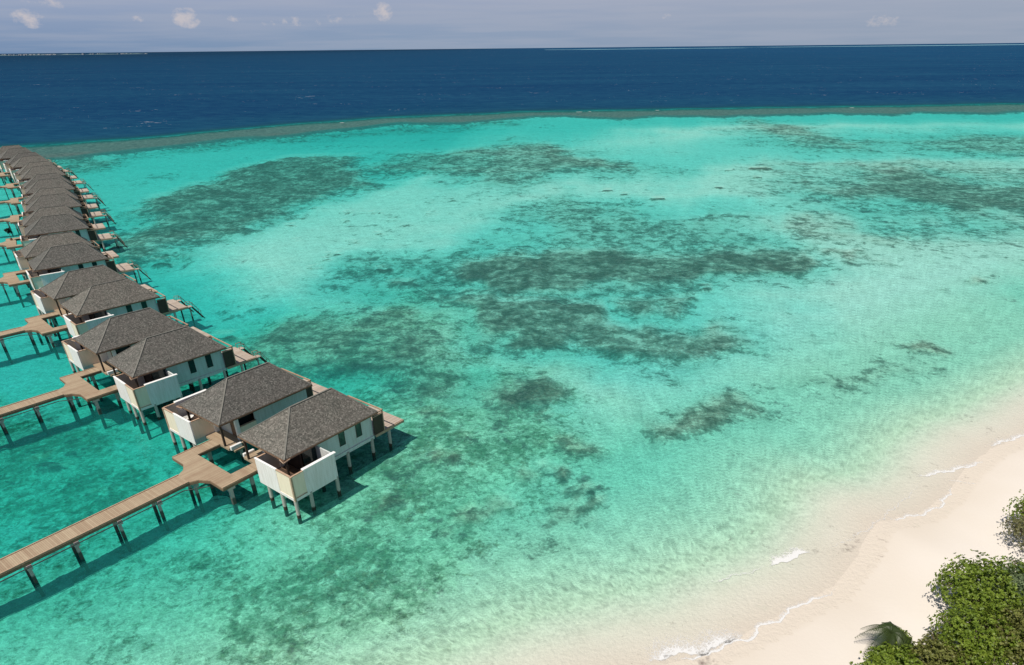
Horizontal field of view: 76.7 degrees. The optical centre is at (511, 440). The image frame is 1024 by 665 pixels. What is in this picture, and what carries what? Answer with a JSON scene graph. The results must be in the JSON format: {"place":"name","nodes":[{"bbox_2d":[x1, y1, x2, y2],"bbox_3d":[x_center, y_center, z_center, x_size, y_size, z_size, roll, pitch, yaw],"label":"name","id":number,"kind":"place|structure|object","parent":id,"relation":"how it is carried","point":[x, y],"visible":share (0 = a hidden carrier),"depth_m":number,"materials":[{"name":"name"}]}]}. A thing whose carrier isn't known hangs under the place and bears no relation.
{"place":"outdoors","nodes":[
{"label":"outdoors","id":0,"kind":"place"},
{"bbox_2d":[4,228,12,239],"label":"potted tree","id":1,"kind":"object","parent":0,"point":[8,230],"visible":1,"depth_m":135.18,"materials":[{"name":"green plant"}]},
{"bbox_2d":[0,53,139,55],"bbox_3d":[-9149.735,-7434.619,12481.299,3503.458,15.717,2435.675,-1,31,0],"label":"distant island","id":2,"kind":"structure","parent":0,"point":[66,54],"depth_m":12641.75,"materials":[{"name":"green"}]},
{"bbox_2d":[2,53,146,54],"bbox_3d":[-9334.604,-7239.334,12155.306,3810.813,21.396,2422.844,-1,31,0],"label":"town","id":3,"kind":"object","parent":2,"relation":"on","point":[56,54],"visible":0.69,"depth_m":12473.18},
{"bbox_2d":[0,103,1023,664],"bbox_3d":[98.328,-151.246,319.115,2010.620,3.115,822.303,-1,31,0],"label":"seabed","id":4,"kind":"structure","parent":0,"point":[644,389],"depth_m":85.08,"materials":[{"name":"teal sand"}]},
{"bbox_2d":[0,172,15,188],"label":"boardwalk","id":5,"kind":"structure","parent":4,"relation":"on","point":[2,175],"depth_m":210.21,"materials":[{"name":"brown wood"}]},
{"bbox_2d":[0,183,20,199],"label":"boardwalk","id":6,"kind":"structure","parent":4,"relation":"on","point":[11,186],"depth_m":191.20,"materials":[{"name":"brown wood"}]},
{"bbox_2d":[0,214,21,236],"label":"boardwalk","id":7,"kind":"structure","parent":4,"relation":"on","point":[13,219],"depth_m":153.17,"materials":[{"name":"brown wood"}]},
{"bbox_2d":[0,197,21,218],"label":"boardwalk","id":8,"kind":"structure","parent":4,"relation":"on","point":[13,201],"depth_m":171.74,"materials":[{"name":"brown wood"}]},
{"bbox_2d":[0,145,21,153],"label":"water villa","id":9,"kind":"object","parent":4,"relation":"on","point":[3,149],"visible":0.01,"depth_m":232.53,"materials":[{"name":"grey wood"}]},
{"bbox_2d":[0,237,22,266],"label":"boardwalk","id":10,"kind":"structure","parent":4,"relation":"on","point":[8,243],"depth_m":133.62,"materials":[{"name":"brown wood"}]},
{"bbox_2d":[0,269,33,306],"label":"boardwalk","id":11,"kind":"structure","parent":4,"relation":"on","point":[10,279],"depth_m":112.56,"materials":[{"name":"brown wood"}]},
{"bbox_2d":[0,147,58,179],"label":"water villa","id":12,"kind":"object","parent":4,"relation":"on","point":[6,155],"visible":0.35,"depth_m":225.22,"materials":[{"name":"grey wood"}]},
{"bbox_2d":[3,152,61,182],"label":"water villa","id":13,"kind":"object","parent":4,"relation":"on","point":[10,161],"visible":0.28,"depth_m":215.32,"materials":[{"name":"grey wood"}]},
{"bbox_2d":[0,312,71,363],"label":"boardwalk","id":14,"kind":"structure","parent":4,"relation":"on","point":[38,324],"depth_m":92.73,"materials":[{"name":"brown wood"}]},
{"bbox_2d":[9,155,78,190],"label":"water villa","id":15,"kind":"object","parent":4,"relation":"on","point":[19,163],"visible":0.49,"depth_m":208.07,"materials":[{"name":"grey wood"}]},
{"bbox_2d":[13,161,76,193],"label":"water villa","id":16,"kind":"object","parent":4,"relation":"on","point":[26,167],"visible":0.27,"depth_m":197.31,"materials":[{"name":"grey wood"}]},
{"bbox_2d":[20,173,88,202],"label":"water villa","id":17,"kind":"object","parent":4,"relation":"on","point":[31,181],"visible":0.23,"depth_m":178.08,"materials":[{"name":"grey wood"}]},
{"bbox_2d":[18,165,93,194],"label":"water villa","id":18,"kind":"object","parent":4,"relation":"on","point":[28,174],"visible":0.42,"depth_m":190.32,"materials":[{"name":"grey wood"}]},
{"bbox_2d":[21,187,97,223],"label":"water villa","id":19,"kind":"object","parent":4,"relation":"on","point":[38,193],"visible":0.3,"depth_m":159.53,"materials":[{"name":"grey wood"}]},
{"bbox_2d":[18,205,105,247],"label":"water villa","id":20,"kind":"object","parent":4,"relation":"on","point":[32,217],"visible":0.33,"depth_m":139.79,"materials":[{"name":"grey wood"}]},
{"bbox_2d":[21,178,105,211],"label":"water villa","id":21,"kind":"object","parent":4,"relation":"on","point":[41,184],"visible":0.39,"depth_m":171.02,"materials":[{"name":"grey wood"}]},
{"bbox_2d":[0,367,127,445],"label":"boardwalk","id":22,"kind":"structure","parent":4,"relation":"on","point":[76,385],"depth_m":74.91,"materials":[{"name":"brown wood"}]},
{"bbox_2d":[13,231,119,289],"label":"water villa","id":23,"kind":"object","parent":4,"relation":"on","point":[33,249],"visible":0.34,"depth_m":118.26,"materials":[{"name":"grey wood"}]},
{"bbox_2d":[22,193,115,233],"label":"water villa","id":24,"kind":"object","parent":4,"relation":"on","point":[50,200],"visible":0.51,"depth_m":152.19,"materials":[{"name":"grey wood"}]},
{"bbox_2d":[20,213,127,251],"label":"water villa","id":25,"kind":"object","parent":4,"relation":"on","point":[50,224],"visible":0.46,"depth_m":132.44,"materials":[{"name":"grey wood"}]},
{"bbox_2d":[25,242,150,289],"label":"water villa","id":26,"kind":"object","parent":4,"relation":"on","point":[49,265],"visible":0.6,"depth_m":111.29,"materials":[{"name":"grey wood"}]},
{"bbox_2d":[50,268,60,272],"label":"bathroom door","id":27,"kind":"structure","parent":26,"relation":"in","point":[56,269],"depth_m":110.10,"materials":[{"name":"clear glass"}]},
{"bbox_2d":[30,264,157,336],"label":"water villa","id":28,"kind":"object","parent":4,"relation":"on","point":[52,296],"visible":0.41,"depth_m":98.69,"materials":[{"name":"grey wood"}]},
{"bbox_2d":[0,439,258,596],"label":"boardwalk","id":29,"kind":"structure","parent":4,"relation":"on","point":[197,468],"depth_m":56.92,"materials":[{"name":"brown wood"}]},
{"bbox_2d":[61,278,204,336],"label":"water villa","id":30,"kind":"object","parent":4,"relation":"on","point":[90,307],"visible":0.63,"depth_m":92.82,"materials":[{"name":"grey wood"}]},
{"bbox_2d":[94,311,106,317],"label":"bathroom door","id":31,"kind":"structure","parent":30,"relation":"in","point":[100,314],"depth_m":91.65,"materials":[{"name":"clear glass"}]},
{"bbox_2d":[126,305,132,312],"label":"window","id":32,"kind":"structure","parent":30,"relation":"in","point":[129,309],"depth_m":94.06,"materials":[{"name":"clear glass"}]},
{"bbox_2d":[141,301,147,308],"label":"window","id":33,"kind":"structure","parent":30,"relation":"in","point":[144,305],"depth_m":95.34,"materials":[{"name":"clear glass"}]},
{"bbox_2d":[61,307,211,383],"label":"water villa","id":34,"kind":"object","parent":4,"relation":"on","point":[98,345],"visible":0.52,"depth_m":81.35,"materials":[{"name":"white"}]},
{"bbox_2d":[106,326,269,438],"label":"water villa","id":35,"kind":"object","parent":4,"relation":"on","point":[158,369],"visible":0.83,"depth_m":75.49,"materials":[{"name":"white paint"}]},
{"bbox_2d":[152,369,166,380],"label":"bathroom door","id":36,"kind":"structure","parent":35,"relation":"in","point":[160,374],"depth_m":74.81,"materials":[{"name":"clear glass"}]},
{"bbox_2d":[188,360,196,373],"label":"window","id":37,"kind":"structure","parent":35,"relation":"in","point":[191,363],"depth_m":77.39,"materials":[{"name":"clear glass"}]},
{"bbox_2d":[205,354,212,367],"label":"window","id":38,"kind":"structure","parent":35,"relation":"in","point":[208,358],"depth_m":78.75,"materials":[{"name":"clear glass"}]},
{"bbox_2d":[162,362,327,466],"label":"water villa","id":39,"kind":"object","parent":4,"relation":"on","point":[225,412],"visible":0.71,"depth_m":66.27,"materials":[{"name":"white paint"}]},
{"bbox_2d":[230,422,236,435],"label":"entrance door","id":40,"kind":"structure","parent":39,"relation":"in","point":[231,423],"depth_m":65.74,"materials":[{"name":"wood"}]},
{"bbox_2d":[237,388,403,523],"bbox_3d":[-18.364,0.162,64.692,10.090,10.192,15.740,21,37,31],"label":"water villa","id":41,"kind":"object","parent":4,"relation":"on","point":[302,446],"visible":0.98,"depth_m":60.37,"materials":[{"name":"white paint"}]},
{"bbox_2d":[302,447,317,466],"bbox_3d":[-18.848,1.491,60.330,0.060,2.550,1.550,21,37,31],"label":"bathroom door","id":42,"kind":"structure","parent":41,"relation":"in","point":[309,456],"depth_m":60.28,"materials":[{"name":"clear glass"}]},
{"bbox_2d":[338,431,345,446],"bbox_3d":[-16.527,-0.285,62.737,0.080,1.850,0.720,21,37,31],"label":"window","id":43,"kind":"structure","parent":41,"relation":"in","point":[342,441],"depth_m":62.84,"materials":[{"name":"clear glass"}]},
{"bbox_2d":[355,423,361,437],"bbox_3d":[-15.258,-1.164,64.164,0.080,1.850,0.720,21,37,31],"label":"window","id":44,"kind":"structure","parent":41,"relation":"in","point":[358,429],"depth_m":64.25,"materials":[{"name":"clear glass"}]},
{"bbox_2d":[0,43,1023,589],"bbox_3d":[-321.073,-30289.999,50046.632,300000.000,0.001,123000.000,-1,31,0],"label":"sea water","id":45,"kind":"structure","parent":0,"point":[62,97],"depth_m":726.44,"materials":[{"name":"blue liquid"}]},
{"bbox_2d":[649,434,1023,660],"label":"sea foam","id":46,"kind":"object","parent":45,"relation":"on","point":[715,643],"visible":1,"depth_m":46.01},
{"bbox_2d":[0,0,1023,53],"label":"sky","id":47,"kind":"structure","parent":0,"point":[26,26],"materials":[{"name":"blue"}]},
{"bbox_2d":[574,48,689,49],"bbox_3d":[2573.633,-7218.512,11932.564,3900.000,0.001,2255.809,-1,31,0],"label":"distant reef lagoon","id":48,"kind":"structure","parent":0,"point":[665,48],"depth_m":11859.66,"materials":[{"name":"blue liquid"}]},
{"bbox_2d":[732,447,1023,664],"bbox_3d":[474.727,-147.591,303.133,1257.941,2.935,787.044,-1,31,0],"label":"beach","id":49,"kind":"structure","parent":0,"point":[895,590],"depth_m":50.46,"materials":[{"name":"beige sand"}]},
{"bbox_2d":[849,657,883,664],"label":"beach bush","id":50,"kind":"object","parent":49,"relation":"on","point":[866,662],"visible":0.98,"depth_m":41.50,"materials":[{"name":"green plant"}]},
{"bbox_2d":[855,621,919,656],"bbox_3d":[25.363,13.643,43.489,3.747,2.322,3.394,-1,31,0],"label":"coconut palm","id":51,"kind":"object","parent":49,"relation":"on","point":[890,630],"visible":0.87,"depth_m":43.11,"materials":[{"name":"green plant"}]},
{"bbox_2d":[859,640,922,664],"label":"beach bush","id":52,"kind":"object","parent":49,"relation":"on","point":[890,654],"visible":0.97,"depth_m":41.74,"materials":[{"name":"green plant"}]},
{"bbox_2d":[890,627,915,651],"bbox_3d":[26.359,13.614,43.830,1.744,1.971,2.120,-10,32,-15],"label":"beach bush","id":53,"kind":"object","parent":49,"relation":"on","point":[908,636],"visible":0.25,"depth_m":43.34,"materials":[{"name":"green plant"}]},
{"bbox_2d":[922,625,952,648],"bbox_3d":[28.646,13.605,43.521,1.522,1.960,2.001,-5,31,-7],"label":"beach bush","id":54,"kind":"object","parent":49,"relation":"on","point":[933,637],"visible":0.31,"depth_m":43.68,"materials":[{"name":"green plant"}]},
{"bbox_2d":[909,634,973,664],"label":"beach bush","id":55,"kind":"object","parent":49,"relation":"on","point":[933,653],"visible":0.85,"depth_m":41.59,"materials":[{"name":"green plant"}]},
{"bbox_2d":[926,549,1023,629],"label":"beach bush","id":56,"kind":"object","parent":49,"relation":"on","point":[963,583],"visible":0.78,"depth_m":45.26,"materials":[{"name":"green plant"}]},
{"bbox_2d":[927,601,1023,664],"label":"beach bush","id":57,"kind":"object","parent":49,"relation":"on","point":[957,627],"visible":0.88,"depth_m":42.11,"materials":[{"name":"green plant"}]},
{"bbox_2d":[949,649,1011,664],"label":"beach bush","id":58,"kind":"object","parent":49,"relation":"on","point":[980,660],"visible":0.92,"depth_m":40.50,"materials":[{"name":"green plant"}]},
{"bbox_2d":[982,605,1023,664],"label":"beach bush","id":59,"kind":"object","parent":49,"relation":"on","point":[1016,618],"visible":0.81,"depth_m":41.74,"materials":[{"name":"green plant"}]},
{"bbox_2d":[987,553,1023,618],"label":"beach bush","id":60,"kind":"object","parent":49,"relation":"on","point":[1020,584],"visible":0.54,"depth_m":45.04,"materials":[{"name":"green plant"}]},
{"bbox_2d":[997,510,1023,549],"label":"beach bush","id":61,"kind":"object","parent":49,"relation":"on","point":[1019,528],"visible":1,"depth_m":52.02,"materials":[{"name":"green plant"}]},
{"bbox_2d":[1002,489,1023,525],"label":"beach bush","id":62,"kind":"object","parent":49,"relation":"on","point":[1018,508],"visible":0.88,"depth_m":53.86,"materials":[{"name":"green plant"}]},
{"bbox_2d":[1012,657,1023,664],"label":"beach bush","id":63,"kind":"object","parent":49,"relation":"on","point":[1020,663],"visible":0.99,"depth_m":40.12,"materials":[{"name":"green plant"}]},
{"bbox_2d":[825,44,1023,46],"bbox_3d":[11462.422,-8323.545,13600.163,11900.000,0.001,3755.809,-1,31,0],"label":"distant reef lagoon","id":64,"kind":"structure","parent":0,"point":[919,45],"depth_m":13841.93,"materials":[{"name":"blue liquid"}]}
]}

